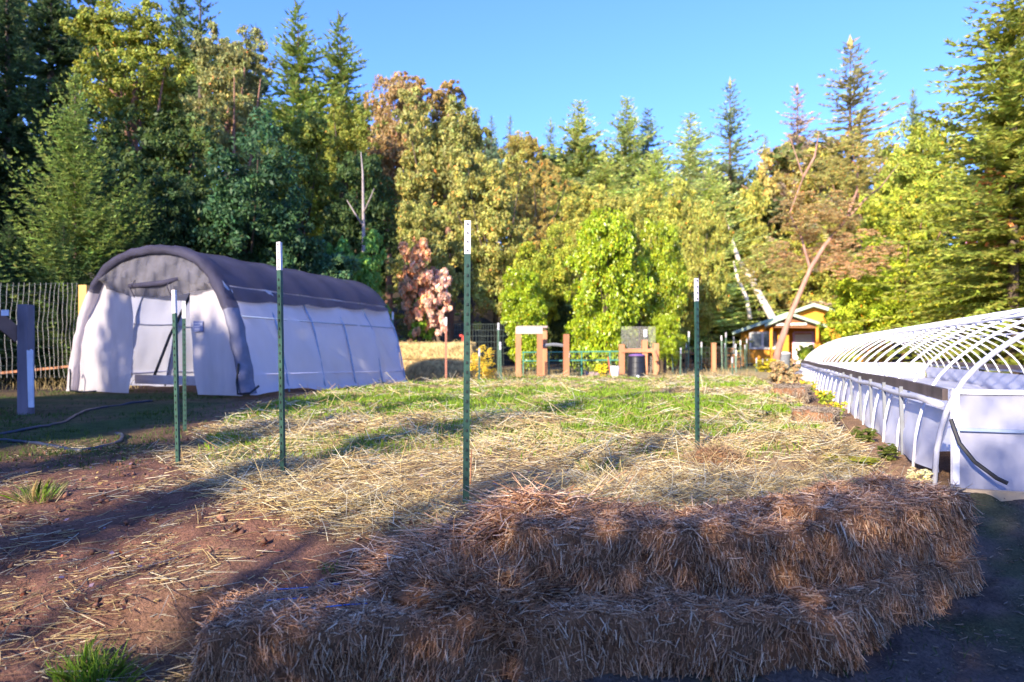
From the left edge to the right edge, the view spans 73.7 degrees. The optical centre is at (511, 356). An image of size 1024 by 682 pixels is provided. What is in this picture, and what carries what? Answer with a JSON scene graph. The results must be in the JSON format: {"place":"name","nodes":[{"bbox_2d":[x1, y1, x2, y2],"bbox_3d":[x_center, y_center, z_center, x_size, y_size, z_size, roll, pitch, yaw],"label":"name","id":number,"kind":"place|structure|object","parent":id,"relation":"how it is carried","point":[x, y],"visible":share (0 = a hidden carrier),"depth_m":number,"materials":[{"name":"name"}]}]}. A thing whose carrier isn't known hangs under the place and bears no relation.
{"place":"outdoors","nodes":[
{"label":"outdoors","id":0,"kind":"place"},
{"bbox_2d":[0,388,302,475],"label":"lawn grass","id":1,"kind":"structure","parent":0,"point":[86,432],"depth_m":7.21,"materials":[{"name":"plant"}]},
{"bbox_2d":[0,230,1023,681],"bbox_3d":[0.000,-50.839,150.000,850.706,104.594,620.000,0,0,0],"label":"ground","id":2,"kind":"structure","parent":0,"point":[990,616],"depth_m":3.67,"materials":[{"name":"soil"}]},
{"bbox_2d":[0,304,34,414],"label":"gate post","id":3,"kind":"object","parent":2,"relation":"on","point":[22,332],"visible":0.93,"depth_m":8.93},
{"bbox_2d":[0,214,63,385],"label":"fir tree","id":4,"kind":"object","parent":2,"relation":"on","point":[12,273],"visible":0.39,"depth_m":14.52,"materials":[{"name":"green plant"}]},
{"bbox_2d":[0,477,67,504],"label":"grass tuft","id":5,"kind":"object","parent":2,"relation":"on","point":[45,490],"visible":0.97,"depth_m":4.41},
{"bbox_2d":[0,283,89,377],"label":"wire fence","id":6,"kind":"object","parent":2,"relation":"on","point":[83,290],"visible":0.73,"depth_m":12.73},
{"bbox_2d":[0,0,98,382],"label":"fir tree","id":7,"kind":"object","parent":2,"relation":"on","point":[10,76],"visible":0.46,"depth_m":16.93,"materials":[{"name":"green plant"}]},
{"bbox_2d":[0,218,101,385],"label":"fir tree","id":8,"kind":"object","parent":2,"relation":"on","point":[68,248],"visible":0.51,"depth_m":14.60,"materials":[{"name":"green plant"}]},
{"bbox_2d":[1,0,129,362],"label":"fir tree","id":9,"kind":"object","parent":2,"relation":"on","point":[59,54],"visible":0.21,"depth_m":21.77,"materials":[{"name":"green plant"}]},
{"bbox_2d":[0,71,164,372],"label":"fir tree","id":10,"kind":"object","parent":2,"relation":"on","point":[72,210],"visible":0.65,"depth_m":15.08,"materials":[{"name":"green plant"}]},
{"bbox_2d":[44,633,153,681],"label":"grass tuft","id":11,"kind":"object","parent":2,"relation":"on","point":[91,666],"visible":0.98,"depth_m":2.69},
{"bbox_2d":[37,173,169,316],"bbox_3d":[-9.167,-1.705,16.303,3.240,5.402,3.529,6,0,0],"label":"fir tree","id":12,"kind":"object","parent":2,"relation":"on","point":[136,208],"visible":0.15,"depth_m":16.33,"materials":[{"name":"green plant"}]},
{"bbox_2d":[59,0,199,166],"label":"madrone tree","id":13,"kind":"object","parent":2,"relation":"on","point":[154,87],"visible":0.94,"depth_m":19.46,"materials":[{"name":"green plant"}]},
{"bbox_2d":[81,103,229,275],"bbox_3d":[-9.880,-3.076,19.016,4.348,8.103,3.352,0,0,0],"label":"madrone tree","id":14,"kind":"object","parent":2,"relation":"on","point":[180,142],"visible":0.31,"depth_m":18.96,"materials":[{"name":"green plant"}]},
{"bbox_2d":[115,0,219,205],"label":"fir tree","id":15,"kind":"object","parent":2,"relation":"on","point":[172,19],"visible":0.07,"depth_m":33.74,"materials":[{"name":"green plant"}]},
{"bbox_2d":[172,290,180,464],"bbox_3d":[-2.720,0.330,5.543,0.036,1.750,0.039,-2,-1,23],"label":"fence post","id":16,"kind":"object","parent":2,"relation":"on","point":[176,377],"visible":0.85,"depth_m":5.54,"materials":[{"name":"metal"}]},
{"bbox_2d":[126,173,232,257],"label":"broadleaf tree","id":17,"kind":"object","parent":2,"relation":"on","point":[169,229],"visible":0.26,"depth_m":17.34,"materials":[{"name":"green plant"}]},
{"bbox_2d":[113,0,253,206],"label":"fir tree","id":18,"kind":"object","parent":2,"relation":"on","point":[199,26],"visible":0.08,"depth_m":29.76,"materials":[{"name":"green plant"}]},
{"bbox_2d":[182,301,186,430],"bbox_3d":[-3.577,0.264,7.457,0.038,1.750,0.039,0,0,-17],"label":"fence post","id":19,"kind":"object","parent":2,"relation":"on","point":[184,359],"visible":0.87,"depth_m":7.44,"materials":[{"name":"metal"}]},
{"bbox_2d":[170,20,276,180],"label":"madrone tree","id":20,"kind":"object","parent":2,"relation":"on","point":[238,105],"visible":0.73,"depth_m":23.63,"materials":[{"name":"green plant"}]},
{"bbox_2d":[66,244,406,395],"bbox_3d":[-5.137,-0.623,13.764,4.130,2.538,5.494,0,0,20],"label":"garden tent","id":21,"kind":"object","parent":2,"relation":"on","point":[341,333],"visible":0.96,"depth_m":11.94,"materials":[{"name":"white fabric"}]},
{"bbox_2d":[0,437,500,681],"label":"soil crumbs","id":22,"kind":"object","parent":2,"relation":"on","point":[263,539],"visible":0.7,"depth_m":3.85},
{"bbox_2d":[180,107,325,273],"bbox_3d":[-7.253,-2.640,18.435,4.809,7.223,3.610,0,0,21],"label":"broadleaf tree","id":23,"kind":"object","parent":2,"relation":"on","point":[232,217],"visible":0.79,"depth_m":17.59,"materials":[{"name":"green plant"}]},
{"bbox_2d":[0,427,523,681],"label":"straw litter","id":24,"kind":"object","parent":2,"relation":"on","point":[157,486],"visible":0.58,"depth_m":3.67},
{"bbox_2d":[276,242,285,473],"bbox_3d":[-1.550,0.099,4.600,0.038,1.750,0.039,-2,-1,29],"label":"fence post","id":25,"kind":"object","parent":2,"relation":"on","point":[281,354],"visible":0.93,"depth_m":4.59,"materials":[{"name":"metal"}]},
{"bbox_2d":[0,453,568,660],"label":"fallen leaves","id":26,"kind":"object","parent":2,"relation":"on","point":[112,552],"visible":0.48,"depth_m":3.67,"materials":[{"name":"plant"}]},
{"bbox_2d":[260,109,340,254],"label":"broadleaf tree","id":27,"kind":"object","parent":2,"relation":"on","point":[306,139],"visible":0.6,"depth_m":26.21,"materials":[{"name":"green plant"}]},
{"bbox_2d":[218,0,423,341],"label":"fir tree","id":28,"kind":"object","parent":2,"relation":"on","point":[298,97],"visible":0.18,"depth_m":33.39,"materials":[{"name":"green plant"}]},
{"bbox_2d":[285,249,360,279],"bbox_3d":[-5.575,-1.152,19.588,2.598,4.235,2.145,0,0,0],"label":"leafy bush","id":29,"kind":"object","parent":2,"relation":"on","point":[329,265],"visible":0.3,"depth_m":18.99,"materials":[{"name":"green plant"}]},
{"bbox_2d":[182,574,517,681],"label":"straw bale","id":30,"kind":"object","parent":2,"relation":"on","point":[328,632],"visible":0.78,"depth_m":2.73},
{"bbox_2d":[372,534,576,636],"bbox_3d":[-0.156,1.011,3.075,0.955,0.419,0.684,0,0,0],"label":"straw heap","id":31,"kind":"object","parent":30,"relation":"on","point":[425,589],"visible":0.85,"depth_m":2.93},
{"bbox_2d":[323,97,383,225],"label":"broadleaf tree","id":32,"kind":"object","parent":2,"relation":"on","point":[347,129],"visible":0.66,"depth_m":29.63,"materials":[{"name":"green plant"}]},
{"bbox_2d":[326,229,391,321],"bbox_3d":[-4.720,-1.413,20.463,1.705,4.760,2.178,0,0,40],"label":"leafy bush","id":33,"kind":"object","parent":2,"relation":"on","point":[368,273],"visible":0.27,"depth_m":20.24,"materials":[{"name":"green plant"}]},
{"bbox_2d":[320,149,400,274],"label":"broadleaf tree","id":34,"kind":"object","parent":2,"relation":"on","point":[378,209],"visible":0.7,"depth_m":25.23,"materials":[{"name":"green plant"}]},
{"bbox_2d":[271,9,461,341],"bbox_3d":[-9.623,-8.609,35.058,13.998,18.073,13.138,0,0,24],"label":"fir tree","id":35,"kind":"object","parent":2,"relation":"on","point":[339,62],"visible":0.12,"depth_m":34.53,"materials":[{"name":"green plant"}]},
{"bbox_2d":[0,366,769,391],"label":"dry grass","id":36,"kind":"structure","parent":2,"relation":"on","point":[408,374],"depth_m":18.96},
{"bbox_2d":[354,71,426,320],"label":"madrone tree","id":37,"kind":"object","parent":2,"relation":"on","point":[392,149],"visible":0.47,"depth_m":32.68,"materials":[{"name":"orange plant"}]},
{"bbox_2d":[396,236,435,341],"bbox_3d":[-3.155,-1.527,22.302,1.329,4.973,1.672,0,0,0],"label":"autumn shrub","id":38,"kind":"object","parent":2,"relation":"on","point":[415,280],"visible":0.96,"depth_m":21.85,"materials":[{"name":"pink plant"}]},
{"bbox_2d":[385,192,463,339],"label":"broadleaf tree","id":39,"kind":"object","parent":2,"relation":"on","point":[419,223],"visible":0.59,"depth_m":23.15,"materials":[{"name":"green plant"}]},
{"bbox_2d":[392,86,477,341],"bbox_3d":[-2.944,-5.152,29.203,4.259,11.917,4.504,0,0,0],"label":"broadleaf tree","id":40,"kind":"object","parent":2,"relation":"on","point":[429,153],"visible":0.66,"depth_m":28.28,"materials":[{"name":"yellow plant"}]},
{"bbox_2d":[418,266,452,341],"bbox_3d":[-2.458,-1.006,22.037,1.139,3.940,1.329,0,0,0],"label":"autumn shrub","id":41,"kind":"object","parent":2,"relation":"on","point":[440,281],"visible":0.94,"depth_m":21.77,"materials":[{"name":"pink plant"}]},
{"bbox_2d":[401,356,483,377],"bbox_3d":[-2.550,0.346,20.885,3.529,0.819,1.228,0,0,3],"label":"hay bale","id":42,"kind":"object","parent":2,"relation":"on","point":[433,365],"visible":0.38,"depth_m":20.37,"materials":[{"name":"plant"}]},
{"bbox_2d":[399,340,477,359],"bbox_3d":[-2.650,-0.186,20.921,3.220,0.748,1.180,0,0,5],"label":"hay bale","id":43,"kind":"object","parent":42,"relation":"on","point":[429,350],"visible":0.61,"depth_m":20.44,"materials":[{"name":"plant"}]},
{"bbox_2d":[422,79,466,342],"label":"madrone tree","id":44,"kind":"object","parent":2,"relation":"on","point":[439,97],"visible":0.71,"depth_m":34.30,"materials":[{"name":"brown plant"}]},
{"bbox_2d":[269,469,633,608],"bbox_3d":[-0.195,0.887,3.251,1.811,0.665,0.751,0,0,-12],"label":"straw drift","id":45,"kind":"object","parent":2,"relation":"on","point":[474,525],"visible":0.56,"depth_m":3.24,"materials":[{"name":"plant"}]},
{"bbox_2d":[434,98,491,342],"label":"broadleaf tree","id":46,"kind":"object","parent":2,"relation":"on","point":[477,132],"visible":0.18,"depth_m":31.08,"materials":[{"name":"green plant"}]},
{"bbox_2d":[463,220,470,507],"bbox_3d":[-0.258,0.101,3.882,0.036,1.750,0.039,0,0,-7],"label":"fence post","id":47,"kind":"object","parent":2,"relation":"on","point":[466,382],"visible":0.93,"depth_m":3.87,"materials":[{"name":"metal"}]},
{"bbox_2d":[470,345,496,377],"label":"arching weed","id":48,"kind":"object","parent":2,"relation":"on","point":[482,367],"visible":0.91,"depth_m":17.54,"materials":[{"name":"yellow plant"}]},
{"bbox_2d":[441,149,535,371],"bbox_3d":[-0.817,-3.434,26.222,3.686,8.697,3.242,0,0,-22],"label":"broadleaf tree","id":49,"kind":"object","parent":2,"relation":"on","point":[493,204],"visible":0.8,"depth_m":25.40,"materials":[{"name":"yellow plant"}]},
{"bbox_2d":[448,574,555,663],"bbox_3d":[-0.034,1.106,2.878,0.516,0.386,0.380,0,0,0],"label":"straw heap","id":50,"kind":"object","parent":2,"relation":"on","point":[505,633],"visible":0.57,"depth_m":2.80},
{"bbox_2d":[0,0,1022,320],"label":"forest","id":51,"kind":"object","parent":2,"relation":"on","point":[592,166],"visible":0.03,"depth_m":53.19,"materials":[{"name":"green plant"}]},
{"bbox_2d":[193,374,846,473],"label":"grass","id":52,"kind":"structure","parent":2,"relation":"on","point":[603,393],"depth_m":8.91,"materials":[{"name":"plant"}]},
{"bbox_2d":[497,130,544,362],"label":"broadleaf tree","id":53,"kind":"object","parent":2,"relation":"on","point":[518,142],"visible":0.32,"depth_m":37.21,"materials":[{"name":"green plant"}]},
{"bbox_2d":[498,265,547,373],"bbox_3d":[0.402,-1.125,23.515,1.759,4.152,2.063,0,0,0],"label":"leafy bush","id":54,"kind":"object","parent":2,"relation":"on","point":[532,309],"visible":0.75,"depth_m":23.04,"materials":[{"name":"green plant"}]},
{"bbox_2d":[156,367,920,551],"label":"straw mulch","id":55,"kind":"object","parent":2,"relation":"on","point":[703,484],"visible":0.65,"depth_m":5.18,"materials":[{"name":"plant"}]},
{"bbox_2d":[516,326,562,376],"bbox_3d":[0.861,-0.063,20.957,1.509,1.818,1.114,0,0,0],"label":"timber gateway","id":56,"kind":"object","parent":2,"relation":"on","point":[542,344],"visible":0.91,"depth_m":20.41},
{"bbox_2d":[510,158,572,321],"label":"broadleaf tree","id":57,"kind":"object","parent":2,"relation":"on","point":[537,217],"visible":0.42,"depth_m":33.55,"materials":[{"name":"yellow plant"}]},
{"bbox_2d":[512,221,575,330],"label":"broadleaf tree","id":58,"kind":"object","parent":2,"relation":"on","point":[554,278],"visible":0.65,"depth_m":25.57,"materials":[{"name":"green plant"}]},
{"bbox_2d":[479,99,632,317],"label":"fir tree","id":59,"kind":"object","parent":2,"relation":"on","point":[583,127],"visible":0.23,"depth_m":51.91,"materials":[{"name":"green plant"}]},
{"bbox_2d":[547,296,581,370],"bbox_3d":[1.926,-0.815,26.997,1.874,3.426,1.395,0,0,23],"label":"dark shrub","id":60,"kind":"object","parent":2,"relation":"on","point":[555,332],"visible":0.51,"depth_m":26.58,"materials":[{"name":"green plant"}]},
{"bbox_2d":[522,351,618,375],"bbox_3d":[1.907,0.264,22.000,3.139,0.922,0.049,0,0,0],"label":"pipe rail fence","id":61,"kind":"object","parent":2,"relation":"on","point":[559,354],"visible":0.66,"depth_m":21.99,"materials":[{"name":"metal"}]},
{"bbox_2d":[538,181,622,366],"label":"broadleaf tree","id":62,"kind":"object","parent":2,"relation":"on","point":[588,202],"visible":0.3,"depth_m":32.95,"materials":[{"name":"green plant"}]},
{"bbox_2d":[560,206,654,373],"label":"broadleaf tree","id":63,"kind":"object","parent":2,"relation":"on","point":[602,261],"visible":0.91,"depth_m":23.37,"materials":[{"name":"green plant"}]},
{"bbox_2d":[501,152,720,360],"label":"fir tree","id":64,"kind":"object","parent":2,"relation":"on","point":[601,179],"visible":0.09,"depth_m":46.38,"materials":[{"name":"green plant"}]},
{"bbox_2d":[627,354,645,377],"bbox_3d":[3.562,0.261,19.492,0.550,0.710,0.565,0,0,0],"label":"compost bin","id":65,"kind":"object","parent":2,"relation":"on","point":[637,365],"visible":0.88,"depth_m":19.29,"materials":[{"name":"black plastic"}]},
{"bbox_2d":[617,194,656,352],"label":"broadleaf tree","id":66,"kind":"object","parent":2,"relation":"on","point":[628,210],"visible":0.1,"depth_m":36.40,"materials":[{"name":"green plant"}]},
{"bbox_2d":[619,327,658,376],"bbox_3d":[4.085,-0.074,21.884,1.270,1.807,0.482,0,0,0],"label":"frame","id":67,"kind":"object","parent":2,"relation":"on","point":[644,349],"visible":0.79,"depth_m":21.91,"materials":[{"name":"wood"}]},
{"bbox_2d":[553,95,739,322],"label":"fir tree","id":68,"kind":"object","parent":2,"relation":"on","point":[623,138],"visible":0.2,"depth_m":53.10,"materials":[{"name":"green plant"}]},
{"bbox_2d":[628,107,680,204],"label":"fir tree","id":69,"kind":"object","parent":2,"relation":"on","point":[646,127],"visible":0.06,"depth_m":56.69,"materials":[{"name":"green plant"}]},
{"bbox_2d":[635,216,689,371],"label":"broadleaf tree","id":70,"kind":"object","parent":2,"relation":"on","point":[666,272],"visible":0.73,"depth_m":25.01,"materials":[{"name":"green plant"}]},
{"bbox_2d":[648,314,678,374],"bbox_3d":[5.114,-0.250,22.967,1.033,2.420,1.158,0,0,0],"label":"leafy shrub","id":71,"kind":"object","parent":2,"relation":"on","point":[661,334],"visible":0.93,"depth_m":22.82,"materials":[{"name":"green plant"}]},
{"bbox_2d":[569,148,772,353],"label":"fir tree","id":72,"kind":"object","parent":2,"relation":"on","point":[648,180],"visible":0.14,"depth_m":46.18,"materials":[{"name":"green plant"}]},
{"bbox_2d":[641,177,706,338],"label":"broadleaf tree","id":73,"kind":"object","parent":2,"relation":"on","point":[673,208],"visible":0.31,"depth_m":35.52,"materials":[{"name":"yellow plant"}]},
{"bbox_2d":[500,579,871,681],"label":"straw bale","id":74,"kind":"object","parent":2,"relation":"on","point":[663,631],"visible":0.69,"depth_m":2.80},
{"bbox_2d":[497,491,832,597],"bbox_3d":[0.697,0.905,3.262,1.568,0.485,0.621,0,0,-1],"label":"straw bale","id":75,"kind":"object","parent":74,"relation":"on","point":[745,546],"visible":0.87,"depth_m":3.05},
{"bbox_2d":[694,278,699,450],"bbox_3d":[1.525,0.225,5.640,0.037,1.750,0.039,-1,0,-29],"label":"fence post","id":76,"kind":"object","parent":2,"relation":"on","point":[696,355],"visible":0.83,"depth_m":5.63,"materials":[{"name":"metal"}]},
{"bbox_2d":[674,200,734,367],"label":"broadleaf tree","id":77,"kind":"object","parent":2,"relation":"on","point":[714,228],"visible":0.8,"depth_m":30.57,"materials":[{"name":"green plant"}]},
{"bbox_2d":[640,111,781,340],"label":"fir tree","id":78,"kind":"object","parent":2,"relation":"on","point":[691,161],"visible":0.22,"depth_m":53.27,"materials":[{"name":"green plant"}]},
{"bbox_2d":[674,436,753,466],"bbox_3d":[1.537,0.744,5.150,0.592,0.327,0.493,0,0,0],"label":"straw clod","id":79,"kind":"object","parent":2,"relation":"on","point":[712,455],"visible":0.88,"depth_m":5.09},
{"bbox_2d":[624,166,830,352],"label":"fir tree","id":80,"kind":"object","parent":2,"relation":"on","point":[710,192],"visible":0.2,"depth_m":47.19,"materials":[{"name":"green plant"}]},
{"bbox_2d":[683,78,806,333],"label":"fir tree","id":81,"kind":"object","parent":2,"relation":"on","point":[730,172],"visible":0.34,"depth_m":52.55,"materials":[{"name":"green plant"}]},
{"bbox_2d":[473,480,1023,681],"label":"driveway debris","id":82,"kind":"object","parent":2,"relation":"on","point":[963,611],"visible":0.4,"depth_m":3.04,"materials":[{"name":"plant"}]},
{"bbox_2d":[724,216,775,319],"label":"white leaning trunk","id":83,"kind":"object","parent":2,"relation":"on","point":[767,309],"visible":0.45,"depth_m":45.41,"materials":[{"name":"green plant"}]},
{"bbox_2d":[726,179,790,339],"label":"broadleaf tree","id":84,"kind":"object","parent":2,"relation":"on","point":[753,208],"visible":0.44,"depth_m":48.85,"materials":[{"name":"green plant"}]},
{"bbox_2d":[768,358,803,391],"bbox_3d":[4.792,0.376,11.941,0.591,0.714,0.420,0,0,22],"label":"dry weed","id":85,"kind":"object","parent":2,"relation":"on","point":[780,370],"visible":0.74,"depth_m":11.87,"materials":[{"name":"beige plant"}]},
{"bbox_2d":[749,133,827,308],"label":"madrone tree","id":86,"kind":"object","parent":2,"relation":"on","point":[787,167],"visible":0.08,"depth_m":51.41,"materials":[{"name":"green plant"}]},
{"bbox_2d":[753,144,828,320],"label":"broadleaf tree","id":87,"kind":"object","parent":2,"relation":"on","point":[771,185],"visible":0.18,"depth_m":50.74,"materials":[{"name":"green plant"}]},
{"bbox_2d":[769,381,816,403],"bbox_3d":[4.760,0.674,11.585,0.759,0.621,1.198,0,0,26],"label":"straw bale","id":88,"kind":"object","parent":2,"relation":"on","point":[799,391],"visible":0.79,"depth_m":11.17},
{"bbox_2d":[733,83,857,326],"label":"fir tree","id":89,"kind":"object","parent":2,"relation":"on","point":[800,122],"visible":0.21,"depth_m":51.12,"materials":[{"name":"green plant"}]},
{"bbox_2d":[782,225,842,308],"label":"broadleaf tree","id":90,"kind":"object","parent":2,"relation":"on","point":[816,277],"visible":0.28,"depth_m":49.08,"materials":[{"name":"green plant"}]},
{"bbox_2d":[732,303,897,363],"bbox_3d":[18.172,-1.210,41.352,8.741,3.655,9.794,0,0,22],"label":"orange cabin","id":91,"kind":"object","parent":2,"relation":"on","point":[764,335],"visible":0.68,"depth_m":39.08,"materials":[{"name":"wood"}]},
{"bbox_2d":[749,332,775,348],"bbox_3d":[14.670,-0.964,39.968,1.502,1.018,0.118,0,0,22],"label":"window","id":92,"kind":"structure","parent":91,"relation":"in","point":[760,340],"depth_m":39.95,"materials":[{"name":"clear glass"}]},
{"bbox_2d":[787,403,846,429],"bbox_3d":[3.430,0.755,7.683,0.591,0.495,1.015,0,0,28],"label":"straw bale","id":93,"kind":"object","parent":2,"relation":"on","point":[830,414],"visible":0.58,"depth_m":7.39},
{"bbox_2d":[738,133,903,370],"bbox_3d":[12.000,-4.241,26.587,5.762,10.071,4.544,0,0,26],"label":"leaning madrone","id":94,"kind":"object","parent":2,"relation":"on","point":[782,267],"visible":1,"depth_m":26.40,"materials":[{"name":"brown plant"}]},
{"bbox_2d":[795,145,875,297],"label":"broadleaf tree","id":95,"kind":"object","parent":2,"relation":"on","point":[808,181],"visible":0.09,"depth_m":49.44,"materials":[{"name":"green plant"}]},
{"bbox_2d":[725,35,964,330],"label":"fir tree","id":96,"kind":"object","parent":2,"relation":"on","point":[853,85],"visible":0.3,"depth_m":49.23,"materials":[{"name":"green plant"}]},
{"bbox_2d":[816,128,901,256],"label":"madrone tree","id":97,"kind":"object","parent":2,"relation":"on","point":[877,136],"visible":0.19,"depth_m":47.67,"materials":[{"name":"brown plant"}]},
{"bbox_2d":[816,237,907,362],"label":"broadleaf tree","id":98,"kind":"object","parent":2,"relation":"on","point":[852,302],"visible":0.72,"depth_m":28.14,"materials":[{"name":"green plant"}]},
{"bbox_2d":[777,551,987,659],"bbox_3d":[1.757,1.214,3.422,1.523,0.576,0.682,0,0,-33],"label":"straw bale","id":99,"kind":"object","parent":2,"relation":"on","point":[888,603],"visible":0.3,"depth_m":3.14},
{"bbox_2d":[753,465,985,587],"bbox_3d":[1.847,0.865,3.524,1.324,0.553,0.634,0,0,-30],"label":"straw bale","id":100,"kind":"object","parent":99,"relation":"on","point":[882,522],"visible":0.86,"depth_m":3.32},
{"bbox_2d":[828,175,969,362],"bbox_3d":[17.477,-3.593,30.863,4.163,8.892,4.733,0,0,-18],"label":"broadleaf tree","id":101,"kind":"object","parent":2,"relation":"on","point":[889,210],"visible":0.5,"depth_m":30.45,"materials":[{"name":"green plant"}]},
{"bbox_2d":[800,308,1023,500],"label":"hoop house","id":102,"kind":"structure","parent":2,"relation":"on","point":[972,419],"depth_m":6.08,"materials":[{"name":"white plastic"}]},
{"bbox_2d":[868,115,976,360],"bbox_3d":[20.175,-5.610,33.918,3.672,12.852,4.935,0,0,-28],"label":"broadleaf tree","id":103,"kind":"object","parent":2,"relation":"on","point":[914,165],"visible":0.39,"depth_m":33.74,"materials":[{"name":"green plant"}]},
{"bbox_2d":[893,89,951,296],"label":"fir tree","id":104,"kind":"object","parent":2,"relation":"on","point":[912,111],"visible":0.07,"depth_m":58.90,"materials":[{"name":"green plant"}]},
{"bbox_2d":[830,0,1023,375],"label":"fir tree","id":105,"kind":"object","parent":2,"relation":"on","point":[1002,149],"visible":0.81,"depth_m":22.82,"materials":[{"name":"green plant"}]},
{"bbox_2d":[893,243,982,366],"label":"broadleaf tree","id":106,"kind":"object","parent":2,"relation":"on","point":[916,303],"visible":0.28,"depth_m":26.74,"materials":[{"name":"green plant"}]},
{"bbox_2d":[965,167,1023,353],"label":"tree","id":107,"kind":"object","parent":2,"relation":"on","point":[975,230],"visible":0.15,"depth_m":23.66,"materials":[{"name":"green plant"}]},
{"bbox_2d":[0,0,1023,244],"label":"sky","id":108,"kind":"structure","parent":0,"point":[527,61],"materials":[{"name":"blue"}]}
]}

